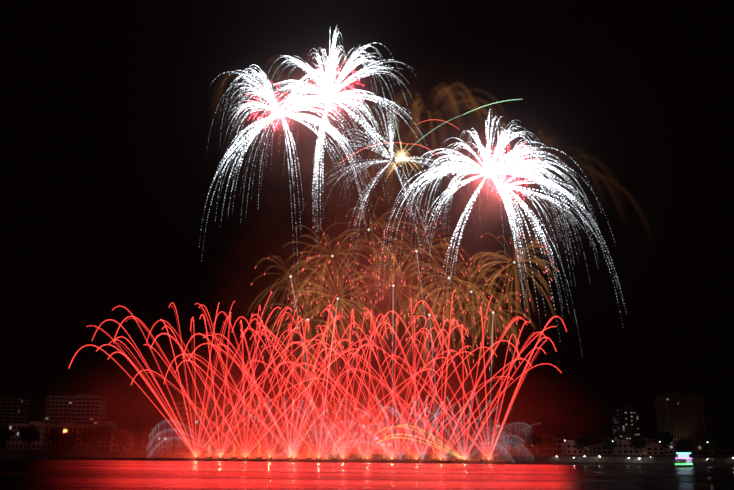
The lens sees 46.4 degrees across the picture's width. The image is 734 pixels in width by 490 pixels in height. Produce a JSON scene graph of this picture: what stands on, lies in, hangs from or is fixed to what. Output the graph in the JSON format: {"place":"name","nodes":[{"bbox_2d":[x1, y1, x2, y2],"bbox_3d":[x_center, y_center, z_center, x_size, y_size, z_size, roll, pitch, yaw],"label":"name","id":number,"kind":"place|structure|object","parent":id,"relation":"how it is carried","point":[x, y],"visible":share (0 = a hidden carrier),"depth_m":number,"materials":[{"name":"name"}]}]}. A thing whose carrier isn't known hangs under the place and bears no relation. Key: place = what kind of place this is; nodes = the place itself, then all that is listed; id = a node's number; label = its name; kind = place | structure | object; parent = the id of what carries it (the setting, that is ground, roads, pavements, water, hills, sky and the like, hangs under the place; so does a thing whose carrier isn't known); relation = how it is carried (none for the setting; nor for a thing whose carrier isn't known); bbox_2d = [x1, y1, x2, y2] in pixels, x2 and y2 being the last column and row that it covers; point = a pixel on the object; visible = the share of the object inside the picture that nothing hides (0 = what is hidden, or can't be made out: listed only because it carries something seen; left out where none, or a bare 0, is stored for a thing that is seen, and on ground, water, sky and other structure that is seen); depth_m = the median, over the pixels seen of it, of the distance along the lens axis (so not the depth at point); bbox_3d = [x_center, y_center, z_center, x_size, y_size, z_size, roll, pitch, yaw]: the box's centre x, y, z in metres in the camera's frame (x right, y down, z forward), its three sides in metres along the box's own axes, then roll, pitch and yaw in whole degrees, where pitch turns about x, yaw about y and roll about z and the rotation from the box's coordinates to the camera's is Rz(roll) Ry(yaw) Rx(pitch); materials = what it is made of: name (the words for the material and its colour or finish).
{"place":"outdoors","nodes":[
{"label":"outdoors","id":0,"kind":"place"},
{"bbox_2d":[43,423,94,450],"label":"civic building","id":1,"kind":"structure","parent":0,"point":[78,436],"depth_m":487.75,"materials":[{"name":"grey tile"}]},
{"bbox_2d":[0,459,733,489],"bbox_3d":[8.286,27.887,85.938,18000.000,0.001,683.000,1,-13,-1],"label":"river water","id":2,"kind":"structure","parent":0,"point":[39,474],"depth_m":220.31,"materials":[{"name":"red liquid"}]},
{"bbox_2d":[0,456,733,465],"bbox_3d":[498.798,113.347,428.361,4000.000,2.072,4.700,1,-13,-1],"label":"embankment wall","id":3,"kind":"structure","parent":2,"relation":"in","point":[364,461],"depth_m":416.66,"materials":[{"name":"black concrete"}]},
{"bbox_2d":[675,453,692,466],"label":"cruise boat","id":4,"kind":"object","parent":2,"relation":"on","point":[683,460],"visible":0.98,"depth_m":379.78,"materials":[{"name":"grey"}]},
{"bbox_2d":[0,445,733,457],"bbox_3d":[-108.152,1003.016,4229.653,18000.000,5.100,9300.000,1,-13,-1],"label":"hedge","id":5,"kind":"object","parent":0,"point":[138,449],"depth_m":523.09,"materials":[{"name":"black plant"}]},
{"bbox_2d":[0,426,13,449],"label":"tree","id":6,"kind":"object","parent":5,"relation":"on","point":[8,433],"depth_m":499.19,"materials":[{"name":"green plant"}]},
{"bbox_2d":[0,396,29,447],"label":"building","id":7,"kind":"structure","parent":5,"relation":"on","point":[14,410],"depth_m":621.45,"materials":[{"name":"grey concrete"}]},
{"bbox_2d":[6,421,52,449],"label":"white building","id":8,"kind":"structure","parent":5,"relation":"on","point":[14,442],"depth_m":553.64,"materials":[{"name":"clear glass"}]},
{"bbox_2d":[18,424,40,450],"bbox_3d":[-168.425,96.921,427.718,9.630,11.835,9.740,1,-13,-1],"label":"tree","id":9,"kind":"object","parent":5,"relation":"on","point":[27,436],"depth_m":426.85,"materials":[{"name":"green plant"}]},
{"bbox_2d":[47,426,63,450],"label":"tree","id":10,"kind":"object","parent":5,"relation":"on","point":[55,435],"depth_m":425.92,"materials":[{"name":"green plant"}]},
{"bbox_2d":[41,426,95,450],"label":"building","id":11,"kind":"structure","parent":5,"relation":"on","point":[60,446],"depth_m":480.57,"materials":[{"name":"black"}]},
{"bbox_2d":[62,430,76,450],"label":"tree","id":12,"kind":"object","parent":5,"relation":"on","point":[70,437],"depth_m":424.60,"materials":[{"name":"green plant"}]},
{"bbox_2d":[44,394,106,448],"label":"building slab","id":13,"kind":"structure","parent":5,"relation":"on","point":[86,409],"depth_m":641.59,"materials":[{"name":"grey concrete"}]},
{"bbox_2d":[79,427,100,450],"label":"tree","id":14,"kind":"object","parent":5,"relation":"on","point":[89,435],"depth_m":426.25,"materials":[{"name":"green plant"}]},
{"bbox_2d":[94,423,114,450],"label":"tree","id":15,"kind":"object","parent":5,"relation":"on","point":[107,432],"depth_m":480.97,"materials":[{"name":"green plant"}]},
{"bbox_2d":[95,421,116,448],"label":"narrow building","id":16,"kind":"structure","parent":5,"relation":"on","point":[99,445],"depth_m":540.11,"materials":[{"name":"grey glass"}]},
{"bbox_2d":[110,428,135,450],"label":"house","id":17,"kind":"structure","parent":5,"relation":"on","point":[130,446],"depth_m":474.41,"materials":[{"name":"grey glass"}]},
{"bbox_2d":[141,426,157,451],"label":"tree","id":18,"kind":"object","parent":5,"relation":"on","point":[150,436],"depth_m":427.64,"materials":[{"name":"green plant"}]},
{"bbox_2d":[141,432,171,451],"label":"house","id":19,"kind":"structure","parent":5,"relation":"on","point":[162,443],"depth_m":477.52,"materials":[{"name":"grey glass"}]},
{"bbox_2d":[166,430,180,451],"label":"tree","id":20,"kind":"object","parent":5,"relation":"on","point":[172,440],"depth_m":482.48,"materials":[{"name":"green plant"}]},
{"bbox_2d":[174,427,192,451],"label":"tree","id":21,"kind":"object","parent":5,"relation":"on","point":[184,437],"depth_m":428.54,"materials":[{"name":"green plant"}]},
{"bbox_2d":[171,400,208,450],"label":"building","id":22,"kind":"structure","parent":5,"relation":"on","point":[192,416],"depth_m":550.40,"materials":[{"name":"red glass"}]},
{"bbox_2d":[203,427,218,449],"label":"tree","id":23,"kind":"object","parent":5,"relation":"on","point":[211,436],"depth_m":427.58,"materials":[{"name":"green plant"}]},
{"bbox_2d":[207,419,233,450],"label":"building row","id":24,"kind":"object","parent":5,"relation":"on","point":[221,426],"depth_m":577.43,"materials":[{"name":"grey"}]},
{"bbox_2d":[223,427,245,452],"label":"tree","id":25,"kind":"object","parent":5,"relation":"on","point":[235,434],"depth_m":427.51,"materials":[{"name":"green plant"}]},
{"bbox_2d":[237,397,276,451],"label":"building","id":26,"kind":"structure","parent":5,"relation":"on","point":[256,415],"depth_m":569.62,"materials":[{"name":"red glass"}]},
{"bbox_2d":[254,428,271,452],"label":"tree","id":27,"kind":"object","parent":5,"relation":"on","point":[263,436],"depth_m":428.19,"materials":[{"name":"green plant"}]},
{"bbox_2d":[273,429,289,452],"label":"tree","id":28,"kind":"object","parent":5,"relation":"on","point":[281,440],"depth_m":429.00,"materials":[{"name":"green plant"}]},
{"bbox_2d":[279,419,300,452],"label":"building row","id":29,"kind":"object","parent":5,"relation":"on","point":[291,427],"depth_m":507.42,"materials":[{"name":"grey glass"}]},
{"bbox_2d":[293,429,314,453],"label":"tree","id":30,"kind":"object","parent":5,"relation":"on","point":[299,438],"depth_m":428.26,"materials":[{"name":"green plant"}]},
{"bbox_2d":[304,421,324,452],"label":"building row","id":31,"kind":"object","parent":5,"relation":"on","point":[314,427],"depth_m":489.34,"materials":[{"name":"grey glass"}]},
{"bbox_2d":[313,428,337,453],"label":"tree","id":32,"kind":"object","parent":5,"relation":"on","point":[327,434],"depth_m":431.03,"materials":[{"name":"green plant"}]},
{"bbox_2d":[325,399,355,451],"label":"building","id":33,"kind":"structure","parent":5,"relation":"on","point":[340,417],"depth_m":602.60,"materials":[{"name":"grey glass"}]},
{"bbox_2d":[340,432,359,453],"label":"tree","id":34,"kind":"object","parent":5,"relation":"on","point":[349,439],"depth_m":430.48,"materials":[{"name":"green plant"}]},
{"bbox_2d":[0,448,733,463],"bbox_3d":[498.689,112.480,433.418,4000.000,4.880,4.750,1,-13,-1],"label":"riverbank","id":35,"kind":"structure","parent":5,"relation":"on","point":[324,456],"depth_m":422.63,"materials":[{"name":"stone"}]},
{"bbox_2d":[193,456,491,460],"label":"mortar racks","id":36,"kind":"object","parent":35,"relation":"on","point":[344,458],"visible":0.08,"depth_m":419.93,"materials":[{"name":"grey metal"}]},
{"bbox_2d":[31,435,733,463],"bbox_3d":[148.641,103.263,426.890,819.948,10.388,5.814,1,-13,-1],"label":"street lamps","id":37,"kind":"object","parent":35,"relation":"on","point":[372,452],"visible":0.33,"depth_m":425.35,"materials":[{"name":"grey"}]},
{"bbox_2d":[360,435,375,453],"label":"tree","id":38,"kind":"object","parent":5,"relation":"on","point":[368,442],"depth_m":429.73,"materials":[{"name":"green plant"}]},
{"bbox_2d":[360,407,392,453],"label":"building row","id":39,"kind":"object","parent":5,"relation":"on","point":[376,424],"depth_m":500.15,"materials":[{"name":"red glass"}]},
{"bbox_2d":[391,434,406,454],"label":"tree","id":40,"kind":"object","parent":5,"relation":"on","point":[399,441],"depth_m":431.61,"materials":[{"name":"green plant"}]},
{"bbox_2d":[394,401,430,453],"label":"building","id":41,"kind":"structure","parent":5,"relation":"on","point":[412,422],"depth_m":546.35,"materials":[{"name":"red glass"}]},
{"bbox_2d":[419,433,437,454],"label":"tree","id":42,"kind":"object","parent":5,"relation":"on","point":[428,440],"depth_m":431.76,"materials":[{"name":"green plant"}]},
{"bbox_2d":[438,434,454,454],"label":"tree","id":43,"kind":"object","parent":5,"relation":"on","point":[446,441],"depth_m":431.06,"materials":[{"name":"green plant"}]},
{"bbox_2d":[434,419,470,453],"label":"building row","id":44,"kind":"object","parent":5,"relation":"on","point":[459,430],"depth_m":518.70,"materials":[{"name":"red glass"}]},
{"bbox_2d":[466,429,484,454],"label":"tree","id":45,"kind":"object","parent":5,"relation":"on","point":[477,437],"depth_m":432.02,"materials":[{"name":"green plant"}]},
{"bbox_2d":[472,420,511,453],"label":"building row","id":46,"kind":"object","parent":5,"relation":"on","point":[491,428],"depth_m":577.75,"materials":[{"name":"grey concrete"}]},
{"bbox_2d":[490,435,504,455],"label":"tree","id":47,"kind":"object","parent":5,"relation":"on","point":[497,442],"depth_m":431.71,"materials":[{"name":"green plant"}]},
{"bbox_2d":[504,434,521,455],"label":"tree","id":48,"kind":"object","parent":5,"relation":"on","point":[511,440],"depth_m":430.44,"materials":[{"name":"green plant"}]},
{"bbox_2d":[517,426,532,452],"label":"building","id":49,"kind":"structure","parent":5,"relation":"on","point":[522,447],"depth_m":744.16,"materials":[{"name":"grey glass"}]},
{"bbox_2d":[522,431,543,455],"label":"tree","id":50,"kind":"object","parent":5,"relation":"on","point":[534,438],"depth_m":430.63,"materials":[{"name":"green plant"}]},
{"bbox_2d":[539,432,554,455],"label":"tree","id":51,"kind":"object","parent":5,"relation":"on","point":[548,439],"depth_m":433.61,"materials":[{"name":"green plant"}]},
{"bbox_2d":[534,438,561,453],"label":"building","id":52,"kind":"structure","parent":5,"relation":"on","point":[555,450],"depth_m":661.02,"materials":[{"name":"grey concrete"}]},
{"bbox_2d":[561,440,588,453],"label":"building","id":53,"kind":"structure","parent":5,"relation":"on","point":[569,446],"depth_m":616.64,"materials":[{"name":"grey concrete"}]},
{"bbox_2d":[574,433,590,455],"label":"tree","id":54,"kind":"object","parent":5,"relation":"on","point":[581,441],"visible":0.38,"depth_m":433.18,"materials":[{"name":"green plant"}]},
{"bbox_2d":[589,443,612,453],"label":"building","id":55,"kind":"structure","parent":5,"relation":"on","point":[597,448],"depth_m":675.93,"materials":[{"name":"grey concrete"}]},
{"bbox_2d":[600,435,621,456],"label":"tree","id":56,"kind":"object","parent":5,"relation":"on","point":[606,443],"visible":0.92,"depth_m":433.09,"materials":[{"name":"green plant"}]},
{"bbox_2d":[612,407,639,441],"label":"high-rise building","id":57,"kind":"structure","parent":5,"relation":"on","point":[625,422],"depth_m":868.64,"materials":[{"name":"grey glass"}]},
{"bbox_2d":[613,440,640,454],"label":"building","id":58,"kind":"structure","parent":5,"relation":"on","point":[623,449],"depth_m":664.72,"materials":[{"name":"grey concrete"}]},
{"bbox_2d":[627,436,646,456],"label":"tree","id":59,"kind":"object","parent":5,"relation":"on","point":[637,442],"visible":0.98,"depth_m":432.44,"materials":[{"name":"black plant"}]},
{"bbox_2d":[643,437,654,444],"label":"building","id":60,"kind":"structure","parent":5,"relation":"on","point":[647,440],"depth_m":824.92,"materials":[{"name":"black glass"}]},
{"bbox_2d":[641,443,663,454],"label":"building","id":61,"kind":"structure","parent":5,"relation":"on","point":[651,448],"depth_m":611.44,"materials":[{"name":"brown concrete"}]},
{"bbox_2d":[655,430,673,456],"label":"tree","id":62,"kind":"object","parent":5,"relation":"on","point":[664,438],"visible":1,"depth_m":432.13,"materials":[{"name":"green plant"}]},
{"bbox_2d":[660,438,677,454],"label":"building","id":63,"kind":"structure","parent":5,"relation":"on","point":[671,449],"depth_m":684.36,"materials":[{"name":"brown glass"}]},
{"bbox_2d":[655,393,705,443],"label":"high-rise building","id":64,"kind":"structure","parent":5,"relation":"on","point":[679,416],"depth_m":971.10,"materials":[{"name":"grey glass"}]},
{"bbox_2d":[675,437,693,452],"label":"tree","id":65,"kind":"object","parent":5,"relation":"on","point":[684,446],"visible":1,"depth_m":435.07,"materials":[{"name":"black plant"}]},
{"bbox_2d":[677,441,708,455],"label":"building","id":66,"kind":"structure","parent":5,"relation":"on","point":[699,449],"depth_m":557.95,"materials":[{"name":"brown glass"}]},
{"bbox_2d":[702,432,726,457],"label":"tree","id":67,"kind":"object","parent":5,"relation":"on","point":[717,443],"visible":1,"depth_m":432.54,"materials":[{"name":"black plant"}]},
{"bbox_2d":[0,0,733,448],"label":"sky","id":68,"kind":"structure","parent":0,"point":[520,213],"materials":[{"name":"black"}]}
]}

